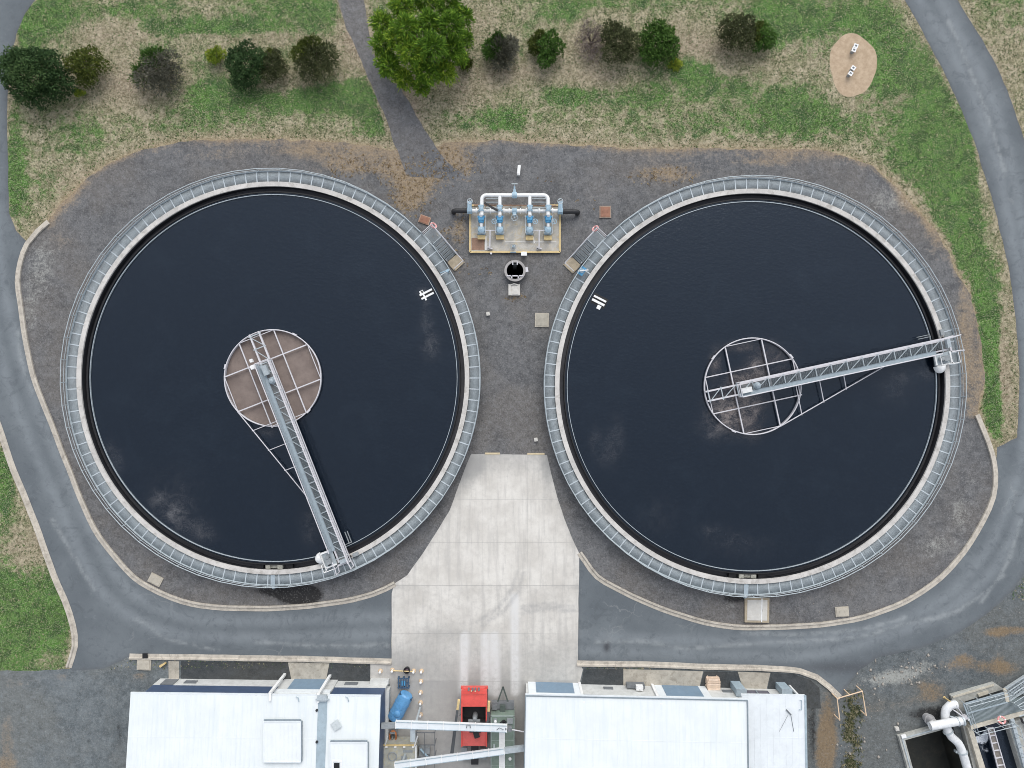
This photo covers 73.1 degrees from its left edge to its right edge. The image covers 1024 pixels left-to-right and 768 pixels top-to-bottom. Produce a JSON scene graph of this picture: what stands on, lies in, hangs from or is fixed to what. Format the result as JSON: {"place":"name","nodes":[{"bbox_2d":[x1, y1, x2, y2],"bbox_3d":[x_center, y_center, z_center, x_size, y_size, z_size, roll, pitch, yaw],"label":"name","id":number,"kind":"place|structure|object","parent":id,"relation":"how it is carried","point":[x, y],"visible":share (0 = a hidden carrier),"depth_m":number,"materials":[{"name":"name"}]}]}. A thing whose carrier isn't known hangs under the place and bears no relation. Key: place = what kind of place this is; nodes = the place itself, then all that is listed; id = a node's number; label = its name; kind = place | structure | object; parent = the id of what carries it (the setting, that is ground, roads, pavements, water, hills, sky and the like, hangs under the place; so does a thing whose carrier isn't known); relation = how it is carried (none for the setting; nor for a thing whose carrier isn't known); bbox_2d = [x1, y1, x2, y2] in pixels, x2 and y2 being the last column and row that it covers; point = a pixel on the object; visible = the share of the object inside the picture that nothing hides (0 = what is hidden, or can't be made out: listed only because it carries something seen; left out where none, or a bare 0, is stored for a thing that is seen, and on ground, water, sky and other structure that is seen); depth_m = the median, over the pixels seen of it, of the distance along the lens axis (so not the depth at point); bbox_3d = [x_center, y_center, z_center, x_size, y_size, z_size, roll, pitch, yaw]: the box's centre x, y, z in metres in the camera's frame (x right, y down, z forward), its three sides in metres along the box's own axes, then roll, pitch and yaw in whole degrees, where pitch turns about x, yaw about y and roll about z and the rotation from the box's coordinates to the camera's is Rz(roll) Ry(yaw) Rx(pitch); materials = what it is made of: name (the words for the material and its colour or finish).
{"place":"outdoors","nodes":[
{"label":"outdoors","id":0,"kind":"place"},
{"bbox_2d":[0,657,389,767],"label":"gravel","id":1,"kind":"structure","parent":0,"point":[65,718],"depth_m":60.00,"materials":[{"name":"grey gravel"}]},
{"bbox_2d":[137,660,150,669],"bbox_3d":[-31.910,24.330,59.917,1.232,0.165,0.991,0,90,0],"label":"pit lid","id":2,"kind":"object","parent":1,"relation":"on","point":[143,664],"visible":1,"depth_m":59.86,"materials":[{"name":"concrete"}]},
{"bbox_2d":[168,661,178,678],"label":"footpath","id":3,"kind":"structure","parent":1,"relation":"on","point":[174,667],"depth_m":59.97,"materials":[{"name":"concrete"}]},
{"bbox_2d":[181,661,290,679],"bbox_3d":[-23.889,25.074,59.995,9.704,0.030,2.000,0,90,0],"label":"pavement bitumen","id":4,"kind":"object","parent":1,"relation":"on","point":[255,671],"visible":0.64,"depth_m":59.98,"materials":[{"name":"black asphalt"}]},
{"bbox_2d":[126,673,390,767],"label":"building","id":5,"kind":"structure","parent":1,"relation":"on","point":[327,722],"depth_m":56.18,"materials":[{"name":"metal"}]},
{"bbox_2d":[287,679,325,688],"bbox_3d":[-17.478,25.686,58.900,2.768,2.100,0.190,1,90,0],"label":"roller door","id":6,"kind":"structure","parent":5,"relation":"in","point":[297,683],"depth_m":58.90,"materials":[{"name":"blue metal"}]},
{"bbox_2d":[288,662,328,678],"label":"footpath","id":7,"kind":"structure","parent":1,"relation":"on","point":[299,670],"depth_m":59.97,"materials":[{"name":"concrete"}]},
{"bbox_2d":[327,664,369,680],"bbox_3d":[-14.259,25.093,59.995,3.926,0.030,1.667,0,90,0],"label":"pavement bitumen","id":8,"kind":"object","parent":1,"relation":"on","point":[344,672],"visible":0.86,"depth_m":59.98,"materials":[{"name":"black asphalt"}]},
{"bbox_2d":[0,0,392,670],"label":"road","id":9,"kind":"structure","parent":0,"point":[120,614],"depth_m":59.99,"materials":[{"name":"grey asphalt"}]},
{"bbox_2d":[129,654,391,664],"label":"kerb","id":10,"kind":"structure","parent":9,"relation":"on","point":[319,659],"depth_m":59.96,"materials":[{"name":"concrete"}]},
{"bbox_2d":[142,653,147,657],"bbox_3d":[-31.767,23.530,59.835,0.450,0.040,0.420,0,90,0],"label":"drain grate","id":11,"kind":"object","parent":10,"relation":"on","point":[144,655],"visible":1,"depth_m":59.81,"materials":[{"name":"black metal"}]},
{"bbox_2d":[338,0,468,181],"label":"path","id":12,"kind":"structure","parent":0,"point":[410,136],"depth_m":59.99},
{"bbox_2d":[370,454,582,767],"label":"pavement","id":13,"kind":"structure","parent":0,"point":[503,522],"depth_m":59.99,"materials":[{"name":"concrete"}]},
{"bbox_2d":[389,729,397,739],"bbox_3d":[-10.213,30.236,59.500,0.700,1.000,1.002,0,90,0],"label":"hose trolley","id":14,"kind":"object","parent":13,"relation":"on","point":[393,732],"visible":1,"depth_m":59.29,"materials":[{"name":"orange metal"}]},
{"bbox_2d":[383,736,417,767],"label":"hopper bin","id":15,"kind":"object","parent":13,"relation":"on","point":[397,748],"visible":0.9,"depth_m":58.30,"materials":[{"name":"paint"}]},
{"bbox_2d":[388,690,412,721],"bbox_3d":[-9.117,28.108,59.235,3.004,1.530,3.605,0,90,0],"label":"blue tank","id":16,"kind":"object","parent":13,"relation":"on","point":[401,704],"visible":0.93,"depth_m":58.72,"materials":[{"name":"plastic"}]},
{"bbox_2d":[398,676,409,688],"bbox_3d":[-9.360,25.796,59.778,1.020,0.445,0.920,0,90,0],"label":"crate","id":17,"kind":"object","parent":13,"relation":"on","point":[403,683],"visible":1,"depth_m":59.55,"materials":[{"name":"blue plastic"}]},
{"bbox_2d":[403,666,409,673],"bbox_3d":[-9.074,24.704,59.775,0.580,0.450,0.571,0,90,0],"label":"drain pot","id":18,"kind":"object","parent":13,"relation":"on","point":[407,668],"visible":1,"depth_m":59.65,"materials":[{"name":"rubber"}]},
{"bbox_2d":[416,730,436,767],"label":"cage frame","id":19,"kind":"object","parent":13,"relation":"on","point":[424,750],"visible":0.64,"depth_m":59.10,"materials":[{"name":"grey paint"}]},
{"bbox_2d":[381,705,523,741],"bbox_3d":[-4.864,28.502,58.162,11.710,3.676,1.765,0,90,0],"label":"screw conveyor","id":20,"kind":"object","parent":13,"relation":"on","point":[413,726],"visible":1,"depth_m":56.50,"materials":[{"name":"silver metal"}]},
{"bbox_2d":[394,744,523,767],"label":"screw conveyor","id":21,"kind":"object","parent":13,"relation":"on","point":[453,757],"visible":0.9,"depth_m":56.62,"materials":[{"name":"grey metal"}]},
{"bbox_2d":[450,686,489,764],"bbox_3d":[-3.521,29.041,58.880,3.397,2.240,6.987,0,90,0],"label":"hopper truck","id":22,"kind":"object","parent":13,"relation":"on","point":[475,704],"visible":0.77,"depth_m":58.17,"materials":[{"name":"red paint"}]},
{"bbox_2d":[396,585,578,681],"bbox_3d":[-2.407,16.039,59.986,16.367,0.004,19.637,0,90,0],"label":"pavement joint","id":23,"kind":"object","parent":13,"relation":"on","point":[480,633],"visible":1,"depth_m":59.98,"materials":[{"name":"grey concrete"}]},
{"bbox_2d":[491,686,514,767],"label":"towed machine","id":24,"kind":"object","parent":13,"relation":"on","point":[503,711],"visible":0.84,"depth_m":57.90,"materials":[{"name":"grey paint"}]},
{"bbox_2d":[20,138,991,624],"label":"gravel","id":25,"kind":"structure","parent":0,"point":[94,214],"depth_m":60.00,"materials":[{"name":"grey gravel"}]},
{"bbox_2d":[148,572,163,586],"bbox_3d":[-30.911,16.972,59.917,1.150,0.165,0.850,27,90,0],"label":"pit lid","id":26,"kind":"object","parent":25,"relation":"on","point":[155,579],"visible":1,"depth_m":59.86,"materials":[{"name":"concrete"}]},
{"bbox_2d":[15,220,395,610],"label":"kerb","id":27,"kind":"structure","parent":25,"relation":"on","point":[74,483],"depth_m":59.96,"materials":[{"name":"concrete"}]},
{"bbox_2d":[60,168,480,588],"bbox_3d":[-20.350,-0.305,58.962,35.355,2.076,35.754,0,90,0],"label":"clarifier tank","id":28,"kind":"object","parent":25,"relation":"on","point":[111,275],"visible":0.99,"depth_m":58.95,"materials":[{"name":"concrete"}]},
{"bbox_2d":[89,193,458,563],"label":"water","id":29,"kind":"structure","parent":28,"relation":"in","point":[195,299],"depth_m":59.10,"materials":[{"name":"black liquid"}]},
{"bbox_2d":[227,331,319,424],"bbox_3d":[-20.348,-0.508,59.088,8.109,0.001,8.109,0,90,0],"label":"scum","id":30,"kind":"object","parent":29,"relation":"on","point":[243,389],"visible":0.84,"depth_m":59.09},
{"bbox_2d":[224,329,358,574],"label":"scraper bridge","id":31,"kind":"structure","parent":28,"relation":"on","point":[327,559],"depth_m":58.45,"materials":[{"name":"paint"}]},
{"bbox_2d":[418,214,430,224],"bbox_3d":[-7.580,-14.236,59.917,0.950,0.165,0.700,20,90,0],"label":"pit lid","id":32,"kind":"object","parent":25,"relation":"on","point":[424,219],"visible":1,"depth_m":59.86,"materials":[{"name":"brown metal"}]},
{"bbox_2d":[469,204,560,252],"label":"pump plinth","id":33,"kind":"structure","parent":25,"relation":"on","point":[513,232],"depth_m":59.84,"materials":[{"name":"concrete"}]},
{"bbox_2d":[451,183,579,249],"bbox_3d":[0.315,-14.349,59.145,11.122,1.910,5.476,0,90,0],"label":"pipe manifold","id":34,"kind":"object","parent":33,"relation":"on","point":[530,210],"visible":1,"depth_m":59.01,"materials":[{"name":"white paint"}]},
{"bbox_2d":[485,453,544,454],"bbox_3d":[0.235,6.040,59.970,5.176,0.040,0.172,0,90,0],"label":"pavement edge","id":35,"kind":"object","parent":25,"relation":"on","point":[527,453],"visible":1,"depth_m":59.95,"materials":[{"name":"concrete"}]},
{"bbox_2d":[517,165,520,175],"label":"marker block","id":36,"kind":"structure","parent":25,"relation":"on","point":[518,170],"depth_m":59.48,"materials":[{"name":"white paint"}]},
{"bbox_2d":[535,313,548,326],"bbox_3d":[2.588,-5.546,59.917,1.221,0.165,1.241,0,90,0],"label":"pit lid","id":37,"kind":"object","parent":25,"relation":"on","point":[541,319],"visible":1,"depth_m":59.86,"materials":[{"name":"concrete"}]},
{"bbox_2d":[599,206,610,217],"bbox_3d":[8.083,-14.916,59.917,1.000,0.165,1.050,0,90,0],"label":"pit lid","id":38,"kind":"object","parent":25,"relation":"on","point":[604,211],"visible":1,"depth_m":59.86,"materials":[{"name":"brown metal"}]},
{"bbox_2d":[544,175,966,598],"bbox_3d":[20.473,0.391,58.962,35.547,2.076,35.954,0,90,0],"label":"clarifier tank","id":39,"kind":"object","parent":25,"relation":"on","point":[921,480],"visible":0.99,"depth_m":58.95,"materials":[{"name":"concrete"}]},
{"bbox_2d":[577,266,587,275],"bbox_3d":[5.992,-9.530,58.579,0.717,0.743,0.750,34,90,0],"label":"hose reel","id":40,"kind":"object","parent":39,"relation":"on","point":[582,271],"visible":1,"depth_m":58.48,"materials":[{"name":"blue paint"}]},
{"bbox_2d":[565,200,937,572],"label":"water","id":41,"kind":"structure","parent":39,"relation":"in","point":[673,464],"depth_m":59.10,"materials":[{"name":"black liquid"}]},
{"bbox_2d":[703,329,964,434],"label":"scraper bridge","id":42,"kind":"structure","parent":39,"relation":"on","point":[942,360],"depth_m":58.48,"materials":[{"name":"paint"}]},
{"bbox_2d":[744,597,769,622],"bbox_3d":[21.193,19.548,59.843,2.137,0.315,2.186,0,90,0],"label":"pit lid","id":43,"kind":"object","parent":25,"relation":"on","point":[756,610],"visible":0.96,"depth_m":59.71,"materials":[{"name":"beige concrete"}]},
{"bbox_2d":[577,414,997,629],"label":"kerb","id":44,"kind":"structure","parent":25,"relation":"on","point":[886,609],"depth_m":59.96,"materials":[{"name":"concrete"}]},
{"bbox_2d":[835,606,848,616],"bbox_3d":[28.619,19.745,59.917,1.150,0.165,0.850,-4,90,0],"label":"pit lid","id":45,"kind":"object","parent":25,"relation":"on","point":[843,611],"visible":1,"depth_m":59.86,"materials":[{"name":"concrete"}]},
{"bbox_2d":[327,146,695,301],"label":"dry grass","id":46,"kind":"structure","parent":0,"point":[455,154],"depth_m":59.97,"materials":[{"name":"brown plant"}]},
{"bbox_2d":[0,0,1023,688],"bbox_3d":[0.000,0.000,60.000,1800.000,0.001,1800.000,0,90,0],"label":"ground","id":47,"kind":"structure","parent":0,"point":[492,98],"depth_m":60.00,"materials":[{"name":"green plant"}]},
{"bbox_2d":[0,422,77,667],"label":"kerb","id":48,"kind":"structure","parent":47,"relation":"on","point":[40,539],"depth_m":59.96,"materials":[{"name":"concrete"}]},
{"bbox_2d":[0,44,80,110],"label":"shrub","id":49,"kind":"object","parent":47,"relation":"on","point":[16,63],"visible":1,"depth_m":57.75,"materials":[{"name":"green plant"}]},
{"bbox_2d":[74,88,85,97],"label":"shrub","id":50,"kind":"object","parent":47,"relation":"on","point":[81,92],"visible":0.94,"depth_m":59.50,"materials":[{"name":"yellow plant"}]},
{"bbox_2d":[62,44,111,88],"bbox_3d":[-36.253,-27.175,58.678,3.444,2.684,3.458,-41,90,0],"label":"shrub","id":51,"kind":"object","parent":47,"relation":"on","point":[84,59],"visible":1,"depth_m":58.42,"materials":[{"name":"green plant"}]},
{"bbox_2d":[127,44,187,96],"bbox_3d":[-30.335,-26.731,58.748,4.670,2.575,4.640,16,90,0],"label":"shrub","id":52,"kind":"object","parent":47,"relation":"on","point":[145,65],"visible":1,"depth_m":58.49,"materials":[{"name":"grey plant"}]},
{"bbox_2d":[205,44,226,65],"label":"shrub","id":53,"kind":"object","parent":47,"relation":"on","point":[212,58],"visible":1,"depth_m":59.28,"materials":[{"name":"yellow plant"}]},
{"bbox_2d":[223,38,270,93],"bbox_3d":[-22.615,-27.117,58.752,4.212,2.539,3.831,-27,90,0],"label":"shrub","id":54,"kind":"object","parent":47,"relation":"on","point":[238,70],"visible":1,"depth_m":58.40,"materials":[{"name":"green plant"}]},
{"bbox_2d":[259,46,289,84],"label":"shrub","id":55,"kind":"object","parent":47,"relation":"on","point":[278,66],"visible":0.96,"depth_m":58.80,"materials":[{"name":"green plant"}]},
{"bbox_2d":[288,32,339,86],"bbox_3d":[-16.834,-27.557,58.761,4.437,2.531,4.596,0,90,0],"label":"shrub","id":56,"kind":"object","parent":47,"relation":"on","point":[304,46],"visible":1,"depth_m":58.43,"materials":[{"name":"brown plant"}]},
{"bbox_2d":[367,0,475,97],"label":"tree","id":57,"kind":"object","parent":47,"relation":"on","point":[460,38],"visible":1,"depth_m":56.45,"materials":[{"name":"green plant"}]},
{"bbox_2d":[457,55,474,72],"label":"shrub","id":58,"kind":"object","parent":47,"relation":"on","point":[469,63],"visible":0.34,"depth_m":59.43,"materials":[{"name":"green plant"}]},
{"bbox_2d":[480,28,519,71],"bbox_3d":[-0.965,-28.461,59.058,3.601,1.936,3.789,0,90,0],"label":"shrub","id":59,"kind":"object","parent":47,"relation":"on","point":[494,51],"visible":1,"depth_m":58.77,"materials":[{"name":"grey plant"}]},
{"bbox_2d":[504,260,527,295],"bbox_3d":[0.378,-9.165,61.646,2.077,4.709,2.991,0,90,0],"label":"manhole shaft","id":60,"kind":"object","parent":47,"relation":"in","point":[515,270],"visible":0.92,"depth_m":59.70,"materials":[{"name":"concrete"}]},
{"bbox_2d":[527,27,566,69],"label":"shrub","id":61,"kind":"object","parent":47,"relation":"on","point":[543,41],"visible":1,"depth_m":58.69,"materials":[{"name":"green plant"}]},
{"bbox_2d":[574,17,606,65],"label":"shrub","id":62,"kind":"object","parent":47,"relation":"on","point":[595,34],"visible":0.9,"depth_m":59.14,"materials":[{"name":"grey plant"}]},
{"bbox_2d":[599,18,642,63],"bbox_3d":[9.265,-29.115,58.762,3.730,2.519,3.996,0,90,0],"label":"shrub","id":63,"kind":"object","parent":47,"relation":"on","point":[611,35],"visible":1,"depth_m":58.34,"materials":[{"name":"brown plant"}]},
{"bbox_2d":[634,18,680,70],"bbox_3d":[12.376,-29.005,58.831,3.761,2.388,4.222,-23,90,0],"label":"shrub","id":64,"kind":"object","parent":47,"relation":"on","point":[665,47],"visible":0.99,"depth_m":58.50,"materials":[{"name":"green plant"}]},
{"bbox_2d":[665,58,683,71],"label":"shrub","id":65,"kind":"object","parent":47,"relation":"on","point":[677,64],"visible":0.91,"depth_m":59.68,"materials":[{"name":"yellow plant"}]},
{"bbox_2d":[714,12,756,52],"bbox_3d":[19.052,-29.935,58.737,3.910,2.563,3.663,0,90,0],"label":"shrub","id":66,"kind":"object","parent":47,"relation":"on","point":[746,31],"visible":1,"depth_m":58.38,"materials":[{"name":"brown plant"}]},
{"bbox_2d":[747,19,778,52],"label":"shrub","id":67,"kind":"object","parent":47,"relation":"on","point":[763,32],"visible":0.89,"depth_m":58.88,"materials":[{"name":"green plant"}]},
{"bbox_2d":[897,726,961,767],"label":"concrete pit","id":68,"kind":"object","parent":47,"relation":"in","point":[925,747],"visible":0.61,"depth_m":62.20,"materials":[{"name":"concrete"}]},
{"bbox_2d":[922,713,965,730],"bbox_3d":[36.825,28.735,59.115,2.892,1.970,0.895,-10,90,0],"label":"inlet pipe","id":69,"kind":"object","parent":47,"relation":"in","point":[931,722],"visible":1,"depth_m":58.34,"materials":[{"name":"white metal"}]},
{"bbox_2d":[953,705,969,720],"bbox_3d":[38.038,27.978,58.625,0.530,0.550,1.729,-45,90,0],"label":"valve rod","id":70,"kind":"object","parent":69,"relation":"attached to","point":[965,717],"visible":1,"depth_m":58.45,"materials":[{"name":"paint"}]},
{"bbox_2d":[941,700,971,767],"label":"outlet pipe","id":71,"kind":"object","parent":47,"relation":"on","point":[948,707],"visible":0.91,"depth_m":58.92,"materials":[{"name":"white metal"}]},
{"bbox_2d":[578,0,1023,696],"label":"road","id":72,"kind":"structure","parent":0,"point":[982,578],"depth_m":59.99,"materials":[{"name":"grey asphalt"}]},
{"bbox_2d":[580,574,1023,767],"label":"gravel","id":73,"kind":"structure","parent":0,"point":[978,643],"depth_m":60.00,"materials":[{"name":"grey gravel"}]},
{"bbox_2d":[581,669,622,684],"bbox_3d":[7.778,25.574,59.990,3.704,0.030,1.741,0,90,0],"label":"pavement bitumen","id":74,"kind":"object","parent":73,"relation":"on","point":[603,676],"visible":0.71,"depth_m":59.98,"materials":[{"name":"black asphalt"}]},
{"bbox_2d":[623,669,702,685],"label":"footpath","id":75,"kind":"structure","parent":73,"relation":"on","point":[669,677],"depth_m":59.97,"materials":[{"name":"concrete"}]},
{"bbox_2d":[524,682,807,767],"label":"building","id":76,"kind":"structure","parent":73,"relation":"on","point":[574,725],"depth_m":56.15,"materials":[{"name":"white paint"}]},
{"bbox_2d":[536,682,574,692],"bbox_3d":[3.642,25.943,58.825,3.204,2.150,0.190,1,90,0],"label":"roller door","id":77,"kind":"structure","parent":76,"relation":"in","point":[541,687],"depth_m":58.83,"materials":[{"name":"blue metal"}]},
{"bbox_2d":[626,682,644,690],"bbox_3d":[10.602,25.863,59.150,1.547,1.300,0.400,0,90,0],"label":"air conditioner","id":78,"kind":"object","parent":76,"relation":"attached to","point":[638,686],"visible":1,"depth_m":59.10,"materials":[{"name":"white paint"}]},
{"bbox_2d":[662,685,703,696],"bbox_3d":[14.524,26.218,58.825,3.131,2.150,0.190,1,90,0],"label":"roller door","id":79,"kind":"structure","parent":76,"relation":"in","point":[670,690],"depth_m":58.85,"materials":[{"name":"blue metal"}]},
{"bbox_2d":[747,690,769,693],"bbox_3d":[20.980,26.401,58.600,2.019,1.800,0.150,1,90,0],"label":"window","id":80,"kind":"structure","parent":76,"relation":"in","point":[748,691],"depth_m":59.13,"materials":[{"name":"glass"}]},
{"bbox_2d":[577,660,841,699],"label":"kerb","id":81,"kind":"structure","parent":73,"relation":"on","point":[785,669],"depth_m":59.96,"materials":[{"name":"concrete"}]},
{"bbox_2d":[701,672,739,687],"bbox_3d":[18.148,25.889,59.990,3.852,0.030,1.852,0,90,0],"label":"pavement bitumen","id":82,"kind":"object","parent":73,"relation":"on","point":[725,678],"visible":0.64,"depth_m":59.98,"materials":[{"name":"black asphalt"}]},
{"bbox_2d":[705,675,719,688],"bbox_3d":[17.341,25.792,59.742,1.200,0.515,1.000,0,90,0],"label":"timber bundle","id":83,"kind":"object","parent":82,"relation":"on","point":[710,677],"visible":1,"depth_m":59.74,"materials":[{"name":"brown wood"}]},
{"bbox_2d":[708,683,719,685],"bbox_3d":[17.390,25.842,59.434,1.062,0.057,0.176,0,90,0],"label":"timber board","id":84,"kind":"object","parent":83,"relation":"on","point":[713,684],"visible":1,"depth_m":59.41,"materials":[{"name":"brown wood"}]},
{"bbox_2d":[730,681,746,696],"bbox_3d":[19.337,26.015,59.100,0.896,1.800,0.642,0,90,0],"label":"cabinet","id":85,"kind":"object","parent":82,"relation":"on","point":[737,688],"visible":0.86,"depth_m":58.75,"materials":[{"name":"grey metal"}]},
{"bbox_2d":[738,672,769,688],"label":"footpath","id":86,"kind":"structure","parent":73,"relation":"on","point":[754,680],"depth_m":59.97,"materials":[{"name":"concrete"}]},
{"bbox_2d":[768,673,820,707],"bbox_3d":[24.671,26.564,59.993,5.093,0.030,2.454,19,90,0],"label":"pavement bitumen","id":87,"kind":"object","parent":73,"relation":"on","point":[809,689],"visible":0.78,"depth_m":59.98,"materials":[{"name":"black asphalt"}]},
{"bbox_2d":[775,682,791,693],"bbox_3d":[23.268,26.114,59.225,0.896,1.550,0.642,0,90,0],"label":"cabinet","id":88,"kind":"object","parent":87,"relation":"on","point":[782,687],"visible":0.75,"depth_m":58.91,"materials":[{"name":"grey metal"}]},
{"bbox_2d":[831,686,866,720],"bbox_3d":[28.933,27.461,59.472,2.437,1.055,2.200,-10,90,0],"label":"guard rail","id":89,"kind":"object","parent":73,"relation":"on","point":[865,714],"visible":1,"depth_m":58.98,"materials":[{"name":"beige paint"}]},
{"bbox_2d":[840,689,864,767],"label":"ditch plants","id":90,"kind":"object","parent":73,"relation":"on","point":[851,757],"visible":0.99,"depth_m":59.94,"materials":[{"name":"green plant"}]},
{"bbox_2d":[799,590,1020,763],"bbox_3d":[35.161,25.099,59.925,20.514,0.261,15.791,0,90,0],"label":"rubble","id":91,"kind":"object","parent":73,"relation":"on","point":[882,684],"visible":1,"depth_m":59.96,"materials":[{"name":"stone"}]},
{"bbox_2d":[949,675,1023,767],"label":"inlet channel","id":92,"kind":"object","parent":73,"relation":"on","point":[985,711],"visible":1,"depth_m":58.92,"materials":[{"name":"beige concrete"}]},
{"bbox_2d":[973,721,1016,767],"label":"water","id":93,"kind":"structure","parent":92,"relation":"in","point":[985,748],"depth_m":59.65,"materials":[{"name":"black liquid"}]},
{"bbox_2d":[997,716,1005,723],"bbox_3d":[41.225,28.289,58.201,0.598,0.390,0.660,42,90,0],"label":"lifebuoy","id":94,"kind":"object","parent":92,"relation":"attached to","point":[1003,717],"visible":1,"depth_m":58.16,"materials":[{"name":"white paint"}]},
{"bbox_2d":[830,33,876,96],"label":"soil","id":95,"kind":"structure","parent":0,"point":[862,59],"depth_m":59.99,"materials":[{"name":"beige soil"}]}
]}

